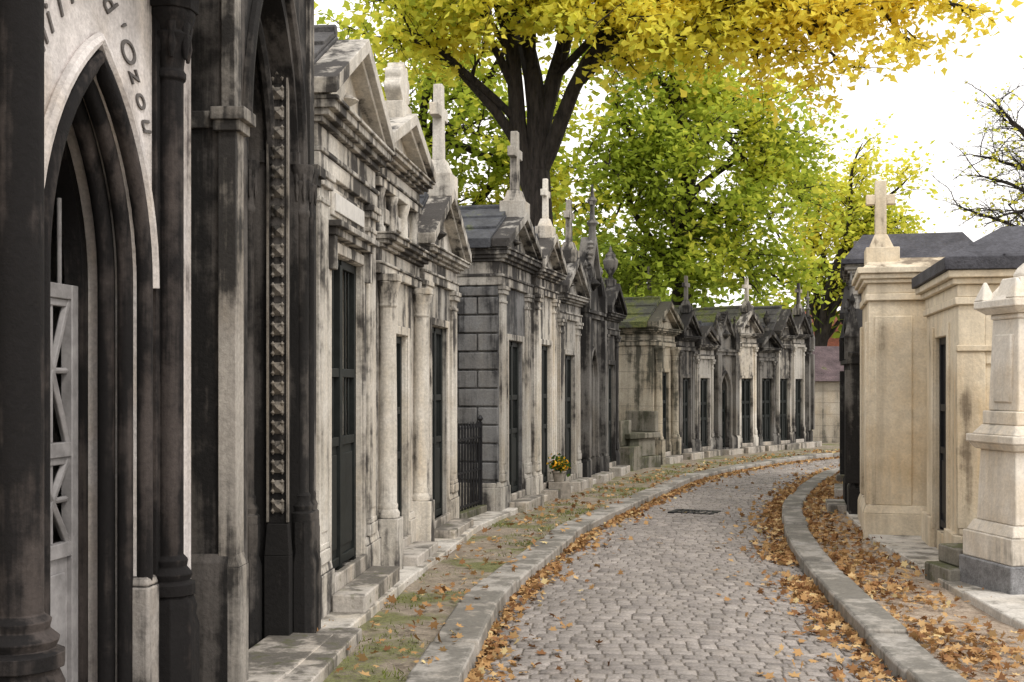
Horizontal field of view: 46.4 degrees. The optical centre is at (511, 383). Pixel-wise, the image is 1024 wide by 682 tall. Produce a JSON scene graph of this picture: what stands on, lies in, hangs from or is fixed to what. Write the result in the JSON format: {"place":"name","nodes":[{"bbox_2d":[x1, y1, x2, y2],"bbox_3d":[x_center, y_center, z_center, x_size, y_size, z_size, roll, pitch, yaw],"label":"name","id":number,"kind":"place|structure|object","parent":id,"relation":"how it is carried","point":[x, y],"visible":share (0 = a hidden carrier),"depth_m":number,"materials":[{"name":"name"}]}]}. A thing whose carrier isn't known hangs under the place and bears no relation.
{"place":"outdoors","nodes":[
{"label":"outdoors","id":0,"kind":"place"},
{"bbox_2d":[323,442,839,681],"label":"verge","id":1,"kind":"structure","parent":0,"point":[383,658],"depth_m":9.34,"materials":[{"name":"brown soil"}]},
{"bbox_2d":[314,0,1023,309],"label":"sky","id":2,"kind":"structure","parent":0,"point":[923,103],"materials":[{"name":"white"}]},
{"bbox_2d":[481,458,895,681],"bbox_3d":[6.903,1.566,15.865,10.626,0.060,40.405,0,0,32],"label":"cobblestone road","id":3,"kind":"structure","parent":0,"point":[721,669],"depth_m":8.24,"materials":[{"name":"stone"}]},
{"bbox_2d":[668,509,720,514],"bbox_3d":[2.190,1.546,14.340,0.550,0.018,0.380,0,0,25],"label":"drain cover","id":4,"kind":"object","parent":3,"relation":"on","point":[691,511],"visible":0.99,"depth_m":14.32,"materials":[{"name":"metal"}]},
{"bbox_2d":[552,174,848,341],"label":"distant trees","id":5,"kind":"object","parent":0,"point":[723,301],"visible":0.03,"depth_m":50.80,"materials":[{"name":"green plant"}]},
{"bbox_2d":[804,475,1023,681],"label":"verge","id":6,"kind":"structure","parent":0,"point":[969,611],"depth_m":7.95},
{"label":"ground","id":7,"kind":"structure","parent":0,"visible":0},
{"bbox_2d":[0,0,199,681],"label":"gothic tomb chapel","id":8,"kind":"structure","parent":7,"relation":"on","point":[97,583],"depth_m":4.89,"materials":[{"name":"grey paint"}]},
{"bbox_2d":[50,198,77,681],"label":"door","id":9,"kind":"structure","parent":8,"relation":"in","point":[64,553],"depth_m":4.86,"materials":[{"name":"grey paint"}]},
{"bbox_2d":[191,0,361,681],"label":"gothic portal chapel","id":10,"kind":"structure","parent":7,"relation":"on","point":[258,175],"depth_m":6.66,"materials":[{"name":"grey stone"}]},
{"bbox_2d":[246,633,332,681],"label":"stone threshold","id":11,"kind":"object","parent":7,"relation":"on","point":[275,658],"visible":0.53,"depth_m":6.30,"materials":[{"name":"grey stone"}]},
{"bbox_2d":[314,24,399,619],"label":"classical tomb chapel","id":12,"kind":"structure","parent":7,"relation":"on","point":[354,144],"depth_m":8.18,"materials":[{"name":"stone"}]},
{"bbox_2d":[332,259,355,569],"bbox_3d":[-1.199,0.215,8.210,0.056,2.130,0.976,0,0,5],"label":"door","id":13,"kind":"structure","parent":12,"relation":"in","point":[343,446],"depth_m":8.33,"materials":[{"name":"brown metal"}]},
{"bbox_2d":[375,62,437,568],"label":"columned tomb chapel","id":14,"kind":"structure","parent":7,"relation":"on","point":[405,178],"depth_m":10.07,"materials":[{"name":"stone"}]},
{"bbox_2d":[396,336,401,515],"bbox_3d":[-1.017,0.475,10.032,0.056,1.750,0.676,0,0,7],"label":"door","id":15,"kind":"structure","parent":14,"relation":"in","point":[398,339],"depth_m":10.32,"materials":[{"name":"brown metal"}]},
{"bbox_2d":[418,84,473,538],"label":"tomb chapel with cross","id":16,"kind":"structure","parent":7,"relation":"on","point":[442,237],"depth_m":11.87,"materials":[{"name":"stone"}]},
{"bbox_2d":[432,327,442,518],"bbox_3d":[-0.781,0.400,11.759,0.056,1.900,0.746,0,0,9],"label":"door","id":17,"kind":"structure","parent":16,"relation":"in","point":[437,333],"depth_m":11.97,"materials":[{"name":"brown metal"}]},
{"bbox_2d":[321,479,595,627],"bbox_3d":[-0.093,1.519,13.238,0.851,0.161,12.825,0,0,12],"label":"flagstone border","id":18,"kind":"object","parent":7,"relation":"on","point":[410,574],"visible":0.13,"depth_m":9.29,"materials":[{"name":"grey stone"}]},
{"bbox_2d":[547,453,570,498],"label":"potted flowers","id":19,"kind":"object","parent":18,"relation":"on","point":[558,465],"visible":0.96,"depth_m":15.67,"materials":[{"name":"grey plant"}]},
{"bbox_2d":[457,415,486,518],"bbox_3d":[-0.880,0.980,13.224,0.970,1.240,1.000,0,0,15],"label":"iron railing","id":20,"kind":"object","parent":7,"relation":"on","point":[472,511],"visible":0.38,"depth_m":13.16,"materials":[{"name":"metal"}]},
{"bbox_2d":[314,3,645,246],"bbox_3d":[-1.673,-3.893,28.091,10.623,11.190,5.948,0,0,0],"label":"background maple tree","id":21,"kind":"object","parent":7,"relation":"on","point":[496,158],"visible":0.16,"depth_m":27.80,"materials":[{"name":"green plant"}]},
{"bbox_2d":[457,131,543,512],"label":"rusticated tomb chapel","id":22,"kind":"structure","parent":7,"relation":"on","point":[497,297],"depth_m":13.71,"materials":[{"name":"stone"}]},
{"bbox_2d":[509,341,518,493],"bbox_3d":[-0.025,0.425,14.414,0.056,1.850,0.746,0,0,13],"label":"door","id":23,"kind":"structure","parent":22,"relation":"in","point":[513,346],"depth_m":14.58,"materials":[{"name":"brown metal"}]},
{"bbox_2d":[531,178,570,499],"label":"tomb chapel with cross","id":24,"kind":"structure","parent":7,"relation":"on","point":[549,275],"depth_m":15.84,"materials":[{"name":"stone"}]},
{"bbox_2d":[542,346,546,482],"bbox_3d":[0.385,0.425,15.916,0.056,1.850,0.596,0,0,14],"label":"door","id":25,"kind":"structure","parent":24,"relation":"in","point":[544,348],"depth_m":16.09,"materials":[{"name":"brown metal"}]},
{"bbox_2d":[557,200,592,491],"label":"tomb chapel with cross","id":26,"kind":"structure","parent":7,"relation":"on","point":[573,289],"depth_m":17.20,"materials":[{"name":"stone"}]},
{"bbox_2d":[565,355,570,474],"bbox_3d":[0.761,0.475,17.218,0.056,1.750,0.596,0,0,17],"label":"door","id":27,"kind":"structure","parent":26,"relation":"in","point":[567,358],"depth_m":17.40,"materials":[{"name":"brown metal"}]},
{"bbox_2d":[579,184,614,482],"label":"gothic spired tomb chapel","id":28,"kind":"structure","parent":7,"relation":"on","point":[593,387],"depth_m":18.58,"materials":[{"name":"grey stone"}]},
{"bbox_2d":[603,246,629,475],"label":"tomb chapel with urn","id":29,"kind":"structure","parent":7,"relation":"on","point":[616,314],"depth_m":20.00,"materials":[{"name":"stone"}]},
{"bbox_2d":[608,365,610,461],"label":"door","id":30,"kind":"structure","parent":29,"relation":"in","point":[609,366],"depth_m":20.07,"materials":[{"name":"brown metal"}]},
{"bbox_2d":[405,453,839,681],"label":"kerb","id":31,"kind":"structure","parent":7,"relation":"on","point":[457,660],"depth_m":8.63,"materials":[{"name":"stone"}]},
{"bbox_2d":[619,420,641,470],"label":"stone slab","id":32,"kind":"structure","parent":7,"relation":"on","point":[631,456],"depth_m":20.72,"materials":[{"name":"grey stone"}]},
{"bbox_2d":[625,410,660,468],"bbox_3d":[2.100,1.050,21.350,0.700,1.100,1.000,0,0,38],"label":"grave tomb","id":33,"kind":"object","parent":7,"relation":"on","point":[644,433],"visible":0.56,"depth_m":21.46,"materials":[{"name":"stone"}]},
{"bbox_2d":[645,266,651,296],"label":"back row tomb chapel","id":34,"kind":"structure","parent":7,"relation":"on","point":[648,285],"depth_m":29.09,"materials":[{"name":"stone"}]},
{"bbox_2d":[619,296,683,464],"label":"mausoleum","id":35,"kind":"structure","parent":7,"relation":"on","point":[651,327],"depth_m":22.35,"materials":[{"name":"stone"}]},
{"bbox_2d":[662,373,665,439],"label":"door","id":36,"kind":"structure","parent":35,"relation":"in","point":[663,374],"depth_m":22.97,"materials":[{"name":"brown metal"}]},
{"bbox_2d":[314,0,1023,226],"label":"yellow maple tree","id":37,"kind":"object","parent":7,"relation":"on","point":[631,30],"visible":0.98,"depth_m":20.53,"materials":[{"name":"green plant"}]},
{"bbox_2d":[317,449,1023,681],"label":"fallen leaves","id":38,"kind":"object","parent":7,"relation":"on","point":[805,587],"visible":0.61,"depth_m":8.76,"materials":[{"name":"orange plant"}]},
{"bbox_2d":[674,276,703,459],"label":"tomb chapel","id":39,"kind":"structure","parent":7,"relation":"on","point":[688,337],"depth_m":23.95,"materials":[{"name":"stone"}]},
{"bbox_2d":[683,378,687,448],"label":"door","id":40,"kind":"structure","parent":39,"relation":"in","point":[685,380],"depth_m":24.07,"materials":[{"name":"brown metal"}]},
{"bbox_2d":[553,7,859,307],"bbox_3d":[4.856,-4.310,29.662,8.257,12.024,5.982,0,0,0],"label":"green linden tree","id":41,"kind":"object","parent":7,"relation":"on","point":[673,143],"visible":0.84,"depth_m":29.09,"materials":[{"name":"green plant"}]},
{"bbox_2d":[695,321,722,456],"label":"tomb chapel","id":42,"kind":"structure","parent":7,"relation":"on","point":[708,343],"depth_m":24.78,"materials":[{"name":"stone"}]},
{"bbox_2d":[700,378,706,446],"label":"door","id":43,"kind":"structure","parent":42,"relation":"in","point":[703,381],"depth_m":24.86,"materials":[{"name":"brown metal"}]},
{"bbox_2d":[702,311,743,454],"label":"gothic tomb chapel","id":44,"kind":"structure","parent":7,"relation":"on","point":[727,397],"depth_m":25.66,"materials":[{"name":"grey stone"}]},
{"bbox_2d":[721,383,724,446],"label":"door","id":45,"kind":"structure","parent":44,"relation":"in","point":[723,391],"depth_m":25.71,"materials":[{"name":"brown metal"}]},
{"bbox_2d":[693,278,764,453],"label":"tomb chapel","id":46,"kind":"structure","parent":7,"relation":"on","point":[750,328],"depth_m":26.28,"materials":[{"name":"stone"}]},
{"bbox_2d":[742,379,749,442],"bbox_3d":[5.104,0.625,26.267,0.056,1.450,0.446,0,0,43],"label":"door","id":47,"kind":"structure","parent":46,"relation":"in","point":[745,382],"depth_m":26.30,"materials":[{"name":"brown metal"}]},
{"bbox_2d":[757,311,784,450],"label":"tomb chapel","id":48,"kind":"structure","parent":7,"relation":"on","point":[770,345],"depth_m":26.85,"materials":[{"name":"stone"}]},
{"bbox_2d":[762,379,769,441],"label":"door","id":49,"kind":"structure","parent":48,"relation":"in","point":[765,382],"depth_m":26.92,"materials":[{"name":"brown metal"}]},
{"bbox_2d":[754,305,800,449],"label":"tomb chapel","id":50,"kind":"structure","parent":7,"relation":"on","point":[782,325],"depth_m":27.47,"materials":[{"name":"stone"}]},
{"bbox_2d":[780,379,786,439],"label":"door","id":51,"kind":"structure","parent":50,"relation":"in","point":[783,382],"depth_m":27.56,"materials":[{"name":"brown metal"}]},
{"bbox_2d":[782,283,814,447],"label":"tomb chapel","id":52,"kind":"structure","parent":7,"relation":"on","point":[798,373],"depth_m":28.05,"materials":[{"name":"stone"}]},
{"bbox_2d":[795,379,800,438],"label":"door","id":53,"kind":"structure","parent":52,"relation":"in","point":[797,381],"depth_m":28.16,"materials":[{"name":"brown metal"}]},
{"bbox_2d":[805,291,821,446],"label":"gothic tomb chapel","id":54,"kind":"structure","parent":7,"relation":"on","point":[810,388],"depth_m":28.46,"materials":[{"name":"grey stone"}]},
{"bbox_2d":[812,346,843,442],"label":"stone outbuilding","id":55,"kind":"structure","parent":7,"relation":"on","point":[828,367],"depth_m":31.00,"materials":[{"name":"stone"}]},
{"bbox_2d":[826,271,862,514],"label":"dark gothic tomb chapel","id":56,"kind":"structure","parent":7,"relation":"on","point":[849,349],"depth_m":13.38,"materials":[{"name":"black stone"}]},
{"bbox_2d":[836,241,856,483],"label":"dark tomb chapel","id":57,"kind":"structure","parent":7,"relation":"on","point":[839,476],"depth_m":17.97,"materials":[{"name":"stone"}]},
{"bbox_2d":[762,113,943,345],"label":"distant maple tree","id":58,"kind":"object","parent":7,"relation":"on","point":[858,210],"visible":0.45,"depth_m":43.99,"materials":[{"name":"yellow plant"}]},
{"bbox_2d":[782,467,967,681],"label":"kerb","id":59,"kind":"structure","parent":7,"relation":"on","point":[894,646],"depth_m":7.88,"materials":[{"name":"stone"}]},
{"bbox_2d":[834,232,972,498],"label":"dark roof tomb chapel","id":60,"kind":"structure","parent":7,"relation":"on","point":[917,245],"depth_m":15.07,"materials":[{"name":"stone"}]},
{"bbox_2d":[846,511,1023,629],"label":"flagstone border","id":61,"kind":"object","parent":7,"relation":"on","point":[1005,608],"visible":0.31,"depth_m":8.68,"materials":[{"name":"grey stone"}]},
{"bbox_2d":[852,180,943,539],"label":"cream tomb chapel with cross","id":62,"kind":"structure","parent":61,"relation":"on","point":[892,498],"depth_m":11.55,"materials":[{"name":"beige stone"}]},
{"bbox_2d":[925,543,962,582],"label":"stone steps","id":63,"kind":"structure","parent":61,"relation":"on","point":[945,566],"depth_m":9.07,"materials":[{"name":"stone"}]},
{"bbox_2d":[959,263,1023,594],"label":"pedestal monument","id":64,"kind":"object","parent":61,"relation":"on","point":[991,557],"visible":0.98,"depth_m":8.51,"materials":[{"name":"stone"}]},
{"bbox_2d":[908,24,1023,235],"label":"bare tree","id":65,"kind":"object","parent":7,"relation":"on","point":[1019,165],"visible":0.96,"depth_m":38.13,"materials":[{"name":"black plant"}]},
{"bbox_2d":[912,226,1023,548],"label":"cream slate roof tomb chapel","id":66,"kind":"structure","parent":7,"relation":"on","point":[959,329],"depth_m":9.45,"materials":[{"name":"stone"}]},
{"bbox_2d":[939,337,945,529],"bbox_3d":[3.761,0.450,10.288,0.056,1.700,0.756,0,0,11],"label":"door","id":67,"kind":"structure","parent":66,"relation":"in","point":[942,341],"depth_m":10.60,"materials":[{"name":"metal"}]},
{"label":"walls","id":68,"kind":"object","parent":7,"relation":"on","visible":0},
{"bbox_2d":[805,312,841,345],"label":"roof","id":69,"kind":"structure","parent":68,"relation":"on","point":[830,343],"depth_m":46.53,"materials":[{"name":"red tile"}]}
]}

